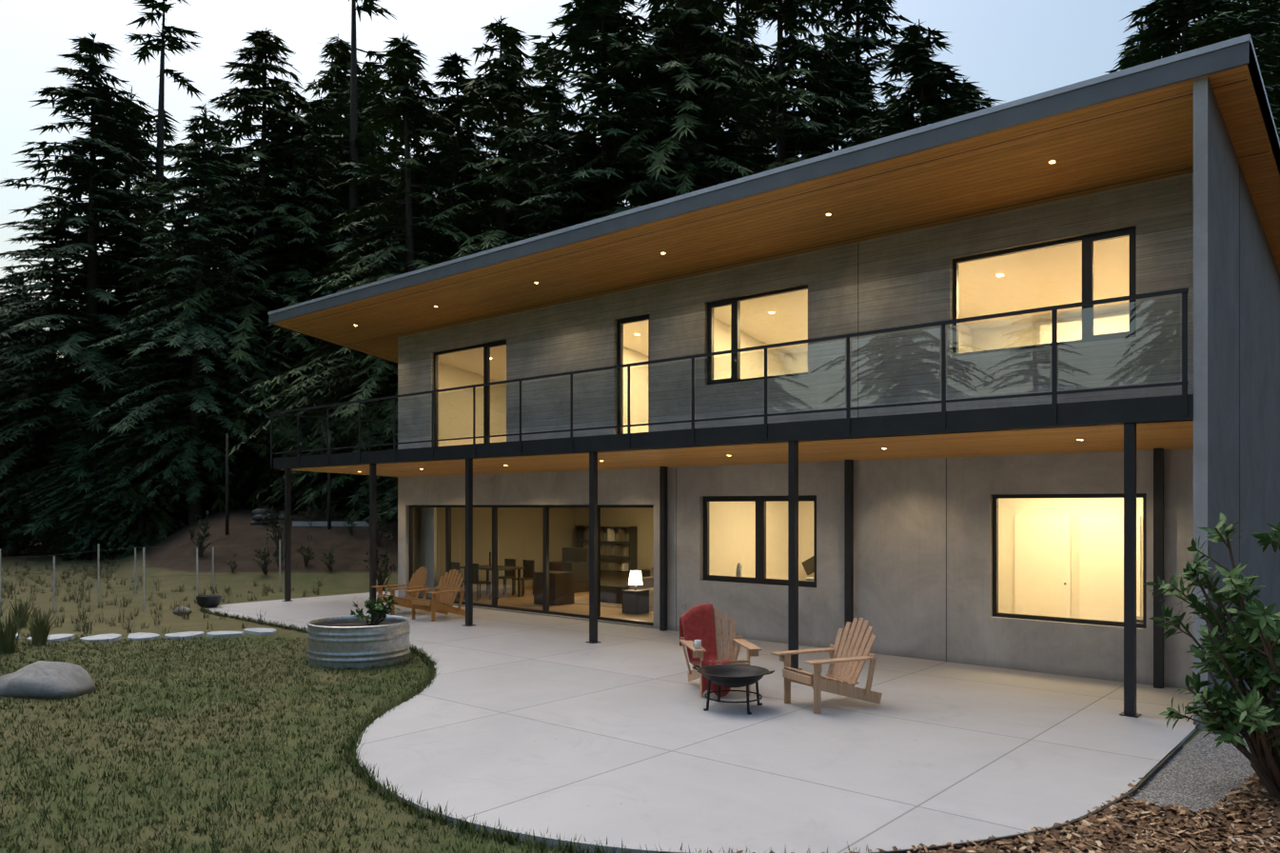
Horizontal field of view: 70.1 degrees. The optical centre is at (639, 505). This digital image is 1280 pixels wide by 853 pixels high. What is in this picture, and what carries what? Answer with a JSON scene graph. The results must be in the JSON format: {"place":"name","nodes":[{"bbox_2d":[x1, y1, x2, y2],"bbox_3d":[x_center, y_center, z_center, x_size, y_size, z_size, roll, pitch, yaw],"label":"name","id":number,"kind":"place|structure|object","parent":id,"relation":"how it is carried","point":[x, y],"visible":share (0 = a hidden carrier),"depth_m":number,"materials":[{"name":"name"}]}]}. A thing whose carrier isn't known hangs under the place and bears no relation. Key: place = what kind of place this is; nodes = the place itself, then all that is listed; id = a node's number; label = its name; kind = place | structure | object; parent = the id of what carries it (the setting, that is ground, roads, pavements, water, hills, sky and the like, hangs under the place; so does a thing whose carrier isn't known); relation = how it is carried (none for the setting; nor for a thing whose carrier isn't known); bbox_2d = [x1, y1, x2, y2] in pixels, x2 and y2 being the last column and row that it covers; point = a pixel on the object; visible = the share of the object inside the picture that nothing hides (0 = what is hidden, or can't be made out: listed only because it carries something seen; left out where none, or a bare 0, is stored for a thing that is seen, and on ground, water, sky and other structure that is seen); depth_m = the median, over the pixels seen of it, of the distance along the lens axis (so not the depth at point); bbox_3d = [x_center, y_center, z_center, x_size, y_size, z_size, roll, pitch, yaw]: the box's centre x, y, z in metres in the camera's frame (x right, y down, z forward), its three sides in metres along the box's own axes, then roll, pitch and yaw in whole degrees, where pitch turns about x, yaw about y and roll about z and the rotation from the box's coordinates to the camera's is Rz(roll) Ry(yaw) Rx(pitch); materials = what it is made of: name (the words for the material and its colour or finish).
{"place":"outdoors","nodes":[
{"label":"outdoors","id":0,"kind":"place"},
{"bbox_2d":[6,598,37,627],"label":"ornamental grass","id":1,"kind":"object","parent":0,"point":[21,607],"depth_m":16.76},
{"bbox_2d":[413,507,653,595],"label":"living room walls","id":2,"kind":"structure","parent":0,"point":[643,562],"depth_m":24.89,"materials":[{"name":"paint"}]},
{"bbox_2d":[0,495,1201,852],"bbox_3d":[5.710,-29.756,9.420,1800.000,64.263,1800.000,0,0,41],"label":"terrain","id":3,"kind":"structure","parent":0,"point":[173,553],"depth_m":10.45,"materials":[{"name":"green plant"}]},
{"bbox_2d":[0,608,30,653],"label":"ornamental grass","id":4,"kind":"object","parent":3,"relation":"on","point":[8,643],"depth_m":13.03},
{"bbox_2d":[0,264,65,554],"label":"conifer tree","id":5,"kind":"object","parent":3,"relation":"on","point":[13,541],"visible":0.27,"depth_m":42.56,"materials":[{"name":"green plant"}]},
{"bbox_2d":[19,610,59,645],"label":"ornamental grass","id":6,"kind":"object","parent":3,"relation":"on","point":[40,630],"depth_m":14.22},
{"bbox_2d":[0,660,96,698],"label":"boulder","id":7,"kind":"object","parent":3,"relation":"on","point":[46,679],"visible":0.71,"depth_m":10.29,"materials":[{"name":"stone"}]},
{"bbox_2d":[0,184,133,553],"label":"conifer tree","id":8,"kind":"object","parent":3,"relation":"on","point":[47,233],"visible":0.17,"depth_m":42.47,"materials":[{"name":"green plant"}]},
{"bbox_2d":[13,390,128,560],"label":"conifer tree","id":9,"kind":"object","parent":3,"relation":"on","point":[79,434],"visible":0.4,"depth_m":38.45,"materials":[{"name":"green plant"}]},
{"bbox_2d":[14,370,156,557],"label":"conifer tree","id":10,"kind":"object","parent":3,"relation":"on","point":[117,395],"visible":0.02,"depth_m":40.57,"materials":[{"name":"green plant"}]},
{"bbox_2d":[26,367,145,558],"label":"conifer tree","id":11,"kind":"object","parent":3,"relation":"on","point":[90,386],"visible":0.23,"depth_m":39.11,"materials":[{"name":"green plant"}]},
{"bbox_2d":[50,427,131,560],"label":"conifer tree","id":12,"kind":"object","parent":3,"relation":"on","point":[88,540],"visible":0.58,"depth_m":38.08,"materials":[{"name":"green plant"}]},
{"bbox_2d":[0,32,211,554],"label":"conifer tree","id":13,"kind":"object","parent":3,"relation":"on","point":[83,172],"visible":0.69,"depth_m":40.96,"materials":[{"name":"green plant"}]},
{"bbox_2d":[69,397,159,555],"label":"conifer tree","id":14,"kind":"object","parent":3,"relation":"on","point":[119,539],"visible":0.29,"depth_m":38.44,"materials":[{"name":"green plant"}]},
{"bbox_2d":[0,239,246,553],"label":"conifer tree","id":15,"kind":"object","parent":3,"relation":"on","point":[129,296],"visible":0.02,"depth_m":44.63,"materials":[{"name":"green plant"}]},
{"bbox_2d":[0,86,249,538],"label":"conifer tree","id":16,"kind":"object","parent":3,"relation":"on","point":[125,206],"visible":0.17,"depth_m":44.23,"materials":[{"name":"green plant"}]},
{"bbox_2d":[67,393,203,559],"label":"conifer tree","id":17,"kind":"object","parent":3,"relation":"on","point":[155,515],"visible":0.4,"depth_m":38.17,"materials":[{"name":"green plant"}]},
{"bbox_2d":[39,0,233,409],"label":"conifer tree","id":18,"kind":"object","parent":3,"relation":"on","point":[161,130],"visible":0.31,"depth_m":45.45,"materials":[{"name":"green plant"}]},
{"bbox_2d":[98,170,175,292],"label":"conifer tree","id":19,"kind":"object","parent":3,"relation":"on","point":[141,214],"visible":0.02,"depth_m":86.82,"materials":[{"name":"green plant"}]},
{"bbox_2d":[72,311,207,547],"bbox_3d":[-20.978,-3.176,39.006,5.123,10.318,5.504,0,0,-1],"label":"conifer tree","id":20,"kind":"object","parent":3,"relation":"on","point":[147,429],"visible":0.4,"depth_m":38.53,"materials":[{"name":"green plant"}]},
{"bbox_2d":[0,539,280,618],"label":"fence posts","id":21,"kind":"object","parent":3,"relation":"on","point":[144,573],"visible":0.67,"depth_m":21.09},
{"bbox_2d":[107,380,174,547],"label":"conifer tree","id":22,"kind":"object","parent":3,"relation":"on","point":[141,524],"visible":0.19,"depth_m":38.69,"materials":[{"name":"green plant"}]},
{"bbox_2d":[15,627,276,641],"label":"stepping stone path","id":23,"kind":"structure","parent":3,"relation":"on","point":[112,637],"depth_m":15.71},
{"bbox_2d":[0,553,323,633],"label":"meadow grass tufts","id":24,"kind":"object","parent":3,"relation":"on","point":[86,574],"visible":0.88,"depth_m":22.77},
{"bbox_2d":[67,317,255,549],"bbox_3d":[-21.069,-3.249,40.911,7.855,10.667,8.227,0,0,-2],"label":"conifer tree","id":25,"kind":"object","parent":3,"relation":"on","point":[159,534],"visible":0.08,"depth_m":38.94,"materials":[{"name":"green plant"}]},
{"bbox_2d":[82,103,315,524],"bbox_3d":[-18.695,-8.083,38.471,8.741,18.051,9.765,0,0,28],"label":"conifer tree","id":26,"kind":"object","parent":3,"relation":"on","point":[187,448],"visible":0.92,"depth_m":38.11,"materials":[{"name":"green plant"}]},
{"bbox_2d":[112,114,289,472],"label":"conifer tree","id":27,"kind":"object","parent":3,"relation":"on","point":[242,175],"visible":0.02,"depth_m":48.00,"materials":[{"name":"green plant"}]},
{"bbox_2d":[107,163,305,509],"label":"conifer tree","id":28,"kind":"object","parent":3,"relation":"on","point":[234,237],"visible":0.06,"depth_m":42.65,"materials":[{"name":"green plant"}]},
{"bbox_2d":[65,27,349,526],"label":"conifer tree","id":29,"kind":"object","parent":3,"relation":"on","point":[265,93],"visible":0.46,"depth_m":42.40,"materials":[{"name":"green plant"}]},
{"bbox_2d":[223,391,286,506],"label":"conifer tree","id":30,"kind":"object","parent":3,"relation":"on","point":[257,482],"visible":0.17,"depth_m":41.60,"materials":[{"name":"green plant"}]},
{"bbox_2d":[173,88,362,508],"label":"conifer tree","id":31,"kind":"object","parent":3,"relation":"on","point":[305,214],"visible":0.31,"depth_m":42.72,"materials":[{"name":"green plant"}]},
{"bbox_2d":[225,430,331,534],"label":"tree trunks","id":32,"kind":"object","parent":3,"relation":"on","point":[226,495],"visible":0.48,"depth_m":29.07,"materials":[{"name":"brown plant"}]},
{"bbox_2d":[184,96,378,495],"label":"conifer tree","id":33,"kind":"object","parent":3,"relation":"on","point":[317,103],"visible":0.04,"depth_m":48.72,"materials":[{"name":"green plant"}]},
{"bbox_2d":[241,283,358,509],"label":"conifer tree","id":34,"kind":"object","parent":3,"relation":"on","point":[264,422],"visible":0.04,"depth_m":39.55,"materials":[{"name":"green plant"}]},
{"bbox_2d":[0,631,611,852],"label":"lawn grass tufts","id":35,"kind":"object","parent":3,"relation":"on","point":[176,777],"visible":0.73,"depth_m":8.23,"materials":[{"name":"plant"}]},
{"bbox_2d":[253,227,369,509],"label":"conifer tree","id":36,"kind":"object","parent":3,"relation":"on","point":[346,233],"depth_m":40.09,"materials":[{"name":"green plant"}]},
{"bbox_2d":[254,288,369,510],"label":"conifer tree","id":37,"kind":"object","parent":3,"relation":"on","point":[285,455],"visible":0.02,"depth_m":39.19,"materials":[{"name":"green plant"}]},
{"bbox_2d":[291,338,356,511],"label":"conifer tree","id":38,"kind":"object","parent":3,"relation":"on","point":[323,500],"visible":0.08,"depth_m":38.56,"materials":[{"name":"green plant"}]},
{"bbox_2d":[295,33,363,167],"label":"conifer tree","id":39,"kind":"object","parent":3,"relation":"on","point":[334,82],"visible":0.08,"depth_m":73.56,"materials":[{"name":"green plant"}]},
{"bbox_2d":[260,123,402,381],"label":"conifer tree","id":40,"kind":"object","parent":3,"relation":"on","point":[366,187],"visible":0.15,"depth_m":42.84,"materials":[{"name":"green plant"}]},
{"bbox_2d":[275,236,396,502],"bbox_3d":[-11.545,-5.501,38.645,7.456,11.996,7.180,0,0,31],"label":"conifer tree","id":41,"kind":"object","parent":3,"relation":"on","point":[363,479],"visible":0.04,"depth_m":38.01,"materials":[{"name":"green plant"}]},
{"bbox_2d":[302,240,393,499],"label":"conifer tree","id":42,"kind":"object","parent":3,"relation":"on","point":[372,248],"visible":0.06,"depth_m":38.55,"materials":[{"name":"green plant"}]},
{"bbox_2d":[275,0,430,339],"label":"conifer tree","id":43,"kind":"object","parent":3,"relation":"on","point":[351,121],"visible":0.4,"depth_m":42.78,"materials":[{"name":"green plant"}]},
{"bbox_2d":[306,614,410,668],"bbox_3d":[-4.167,2.001,13.546,1.480,0.600,1.480,0,0,41],"label":"stock tank planter","id":44,"kind":"object","parent":3,"relation":"on","point":[338,641],"visible":0.98,"depth_m":12.96,"materials":[{"name":"metal"}]},
{"bbox_2d":[350,585,400,625],"bbox_3d":[-4.002,1.504,13.784,0.759,0.624,0.537,0,0,10],"label":"flowering plant","id":45,"kind":"object","parent":44,"relation":"on","point":[377,610],"visible":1,"depth_m":13.72,"materials":[{"name":"green plant"}]},
{"bbox_2d":[228,35,493,522],"bbox_3d":[-8.973,-8.219,35.195,13.348,19.742,12.745,0,0,-42],"label":"conifer tree","id":46,"kind":"object","parent":3,"relation":"on","point":[408,104],"visible":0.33,"depth_m":34.78,"materials":[{"name":"green plant"}]},
{"bbox_2d":[275,208,451,512],"bbox_3d":[-9.513,-6.527,40.021,11.818,15.464,11.284,0,0,-12],"label":"conifer tree","id":47,"kind":"object","parent":3,"relation":"on","point":[344,355],"depth_m":37.75,"materials":[{"name":"green plant"}]},
{"bbox_2d":[291,65,448,268],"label":"conifer tree","id":48,"kind":"object","parent":3,"relation":"on","point":[372,80],"depth_m":53.05,"materials":[{"name":"green plant"}]},
{"bbox_2d":[360,393,397,524],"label":"conifer tree","id":49,"kind":"object","parent":3,"relation":"on","point":[395,504],"visible":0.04,"depth_m":29.30,"materials":[{"name":"green plant"}]},
{"bbox_2d":[363,531,395,590],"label":"young sapling tree","id":50,"kind":"object","parent":3,"relation":"on","point":[384,574],"visible":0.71,"depth_m":24.50,"materials":[{"name":"green plant"}]},
{"bbox_2d":[338,52,531,446],"bbox_3d":[-7.097,-9.233,38.357,11.716,19.511,11.282,0,0,2],"label":"conifer tree","id":51,"kind":"object","parent":3,"relation":"on","point":[452,68],"visible":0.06,"depth_m":38.17,"materials":[{"name":"green plant"}]},
{"bbox_2d":[323,15,601,521],"bbox_3d":[-5.182,-8.790,35.766,13.327,20.963,13.958,0,0,-34],"label":"conifer tree","id":52,"kind":"object","parent":3,"relation":"on","point":[498,89],"visible":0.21,"depth_m":35.44,"materials":[{"name":"green plant"}]},
{"bbox_2d":[472,105,568,241],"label":"conifer tree","id":53,"kind":"object","parent":3,"relation":"on","point":[556,144],"depth_m":46.34,"materials":[{"name":"green plant"}]},
{"bbox_2d":[198,605,875,852],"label":"lawn edge grass","id":54,"kind":"structure","parent":3,"relation":"on","point":[351,754],"depth_m":7.37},
{"bbox_2d":[493,38,590,231],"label":"conifer tree","id":55,"kind":"object","parent":3,"relation":"on","point":[550,91],"visible":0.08,"depth_m":47.07,"materials":[{"name":"green plant"}]},
{"bbox_2d":[523,140,620,239],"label":"conifer tree","id":56,"kind":"object","parent":3,"relation":"on","point":[591,148],"visible":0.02,"depth_m":35.18,"materials":[{"name":"green plant"}]},
{"bbox_2d":[472,0,722,253],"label":"conifer tree","id":57,"kind":"object","parent":3,"relation":"on","point":[591,18],"visible":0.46,"depth_m":33.63,"materials":[{"name":"green plant"}]},
{"bbox_2d":[534,0,812,229],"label":"conifer tree","id":58,"kind":"object","parent":3,"relation":"on","point":[706,55],"visible":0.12,"depth_m":34.15,"materials":[{"name":"green plant"}]},
{"bbox_2d":[615,0,772,208],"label":"conifer tree","id":59,"kind":"object","parent":3,"relation":"on","point":[654,41],"visible":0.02,"depth_m":42.61,"materials":[{"name":"green plant"}]},
{"bbox_2d":[205,590,1197,852],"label":"patio slab","id":60,"kind":"structure","parent":3,"relation":"on","point":[617,738],"depth_m":8.66,"materials":[{"name":"concrete"}]},
{"bbox_2d":[371,566,431,614],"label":"chair","id":61,"kind":"object","parent":60,"relation":"on","point":[419,577],"depth_m":19.14,"materials":[{"name":"brown wood"}]},
{"bbox_2d":[404,569,465,621],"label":"chair","id":62,"kind":"object","parent":60,"relation":"on","point":[444,594],"depth_m":18.36,"materials":[{"name":"brown wood"}]},
{"bbox_2d":[679,602,761,697],"bbox_3d":[0.950,1.751,11.222,0.810,1.016,1.077,0,0,-9],"label":"adirondack chair","id":63,"kind":"object","parent":60,"relation":"on","point":[701,638],"visible":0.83,"depth_m":11.45,"materials":[{"name":"brown wood"}]},
{"bbox_2d":[282,422,1163,717],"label":"support posts","id":64,"kind":"object","parent":60,"relation":"on","point":[1130,569],"visible":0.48,"depth_m":12.60,"materials":[{"name":"metal"}]},
{"bbox_2d":[692,664,774,714],"bbox_3d":[1.044,2.042,10.216,0.805,0.437,0.805,0,0,-24],"label":"fire pit","id":65,"kind":"object","parent":60,"relation":"on","point":[735,675],"visible":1,"depth_m":10.26,"materials":[{"name":"black metal"}]},
{"bbox_2d":[770,617,882,713],"bbox_3d":[2.156,1.777,10.363,1.056,0.965,0.810,0,0,-25],"label":"adirondack chair","id":66,"kind":"object","parent":60,"relation":"on","point":[850,656],"visible":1,"depth_m":10.32,"materials":[{"name":"brown wood"}]},
{"bbox_2d":[638,38,777,202],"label":"conifer tree","id":67,"kind":"object","parent":3,"relation":"on","point":[710,116],"visible":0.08,"depth_m":35.84,"materials":[{"name":"green plant"}]},
{"bbox_2d":[701,19,791,184],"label":"conifer tree","id":68,"kind":"object","parent":3,"relation":"on","point":[751,53],"visible":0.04,"depth_m":44.26,"materials":[{"name":"green plant"}]},
{"bbox_2d":[697,0,806,185],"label":"conifer tree","id":69,"kind":"object","parent":3,"relation":"on","point":[756,59],"visible":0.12,"depth_m":41.48,"materials":[{"name":"green plant"}]},
{"bbox_2d":[397,172,1193,449],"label":"house wall","id":70,"kind":"structure","parent":3,"relation":"on","point":[905,279],"depth_m":14.14,"materials":[{"name":"concrete"}]},
{"bbox_2d":[418,586,653,622],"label":"interior floors","id":71,"kind":"structure","parent":70,"relation":"in","point":[528,599],"depth_m":20.53,"materials":[{"name":"brown wood"}]},
{"bbox_2d":[420,314,1141,621],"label":"interior doors","id":72,"kind":"structure","parent":71,"relation":"on","point":[1057,548],"depth_m":14.68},
{"bbox_2d":[451,525,1142,623],"bbox_3d":[2.665,0.828,18.855,16.350,2.802,5.670,0,0,41],"label":"interior furniture","id":73,"kind":"object","parent":71,"relation":"on","point":[569,561],"depth_m":22.07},
{"bbox_2d":[295,419,1193,468],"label":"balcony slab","id":74,"kind":"structure","parent":70,"relation":"attached to","point":[798,441],"depth_m":12.49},
{"bbox_2d":[271,393,1193,469],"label":"balcony fascia beam","id":75,"kind":"structure","parent":74,"relation":"attached to","point":[1157,408],"depth_m":12.25,"materials":[{"name":"metal"}]},
{"bbox_2d":[268,40,1279,363],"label":"roof fascia","id":76,"kind":"structure","parent":70,"relation":"on","point":[1150,79],"depth_m":11.67,"materials":[{"name":"metal"}]},
{"bbox_2d":[268,34,1279,315],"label":"roof flashing","id":77,"kind":"object","parent":76,"relation":"attached to","point":[986,110],"visible":0.61,"depth_m":11.67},
{"bbox_2d":[409,226,1146,628],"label":"window frames","id":78,"kind":"structure","parent":70,"relation":"in","point":[763,501],"depth_m":15.46,"materials":[{"name":"metal"}]},
{"bbox_2d":[411,236,1142,623],"bbox_3d":[0.467,-0.681,16.833,15.800,5.710,0.001,0,0,41],"label":"house window glass","id":79,"kind":"object","parent":78,"relation":"in","point":[771,503],"visible":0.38,"depth_m":15.94,"materials":[{"name":"glass"}]},
{"bbox_2d":[712,0,879,183],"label":"conifer tree","id":80,"kind":"object","parent":3,"relation":"on","point":[792,49],"visible":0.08,"depth_m":39.45,"materials":[{"name":"green plant"}]},
{"bbox_2d":[763,28,890,170],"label":"conifer tree","id":81,"kind":"object","parent":3,"relation":"on","point":[836,49],"visible":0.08,"depth_m":40.66,"materials":[{"name":"green plant"}]},
{"bbox_2d":[789,0,914,148],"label":"conifer tree","id":82,"kind":"object","parent":3,"relation":"on","point":[868,9],"visible":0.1,"depth_m":46.00,"materials":[{"name":"green plant"}]},
{"bbox_2d":[850,19,1002,142],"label":"conifer tree","id":83,"kind":"object","parent":3,"relation":"on","point":[929,87],"visible":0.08,"depth_m":34.12,"materials":[{"name":"green plant"}]},
{"bbox_2d":[940,78,990,118],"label":"conifer tree","id":84,"kind":"object","parent":3,"relation":"on","point":[974,90],"visible":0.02,"depth_m":43.54,"materials":[{"name":"green plant"}]},
{"bbox_2d":[697,770,1279,852],"bbox_3d":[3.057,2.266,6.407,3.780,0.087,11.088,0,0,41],"label":"mulch wood chips","id":85,"kind":"object","parent":3,"relation":"on","point":[1106,825],"visible":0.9,"depth_m":6.33,"materials":[{"name":"wood"}]},
{"bbox_2d":[659,743,1182,852],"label":"patio edging","id":86,"kind":"object","parent":85,"relation":"on","point":[1159,766],"visible":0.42,"depth_m":6.39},
{"bbox_2d":[1143,512,1279,800],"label":"arbutus shrub","id":87,"kind":"object","parent":85,"relation":"on","point":[1254,712],"visible":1,"depth_m":7.13,"materials":[{"name":"green plant"}]},
{"bbox_2d":[1105,0,1279,134],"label":"conifer tree","id":88,"kind":"object","parent":3,"relation":"on","point":[1162,41],"visible":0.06,"depth_m":37.50,"materials":[{"name":"green plant"}]},
{"bbox_2d":[1128,687,1279,811],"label":"gravel strip","id":89,"kind":"object","parent":3,"relation":"on","point":[1197,772],"depth_m":7.70,"materials":[{"name":"gravel"}]},
{"bbox_2d":[1148,0,1279,127],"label":"conifer tree","id":90,"kind":"object","parent":3,"relation":"on","point":[1258,13],"visible":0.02,"depth_m":42.86,"materials":[{"name":"green plant"}]},
{"bbox_2d":[1174,19,1279,146],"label":"conifer tree","id":91,"kind":"object","parent":3,"relation":"on","point":[1201,38],"depth_m":34.89,"materials":[{"name":"green plant"}]},
{"bbox_2d":[574,527,653,610],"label":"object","id":92,"kind":"object","parent":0,"point":[646,582],"depth_m":21.69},
{"bbox_2d":[0,0,1240,377],"label":"sky","id":93,"kind":"structure","parent":0,"point":[1015,49],"materials":[{"name":"blue"}]},
{"bbox_2d":[269,287,1188,466],"bbox_3d":[1.471,-1.596,19.336,19.305,1.310,9.545,0,0,41],"label":"balcony railing","id":94,"kind":"object","parent":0,"point":[747,402],"depth_m":12.26,"materials":[{"name":"glass"}]},
{"bbox_2d":[291,420,1193,476],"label":"balcony soffit","id":95,"kind":"structure","parent":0,"point":[1169,435],"depth_m":13.19,"materials":[{"name":"wood"}]},
{"bbox_2d":[273,64,1279,362],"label":"roof soffit","id":96,"kind":"structure","parent":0,"point":[1130,145],"depth_m":12.88,"materials":[{"name":"wood"}]},
{"bbox_2d":[289,78,1269,359],"bbox_3d":[2.065,-3.619,19.414,19.470,1.478,9.850,0,0,41],"label":"roof soffit reveal","id":97,"kind":"object","parent":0,"point":[818,189],"visible":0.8,"depth_m":13.13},
{"bbox_2d":[439,236,1129,383],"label":"interior ceilings","id":98,"kind":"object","parent":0,"point":[1071,283],"depth_m":15.00,"materials":[{"name":"paint"}]},
{"bbox_2d":[439,310,1142,617],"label":"interior walls","id":99,"kind":"structure","parent":0,"point":[1080,509],"depth_m":18.29,"materials":[{"name":"paint"}]},
{"bbox_2d":[397,448,1193,689],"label":"house wall","id":100,"kind":"structure","parent":0,"point":[899,554],"depth_m":13.64,"materials":[{"name":"concrete"}]},
{"bbox_2d":[675,163,1240,661],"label":"house wall joints","id":101,"kind":"object","parent":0,"point":[946,459],"visible":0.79,"depth_m":13.22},
{"bbox_2d":[1193,76,1279,728],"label":"exterior wall","id":102,"kind":"structure","parent":0,"point":[1215,326],"depth_m":10.43,"materials":[{"name":"metal"}]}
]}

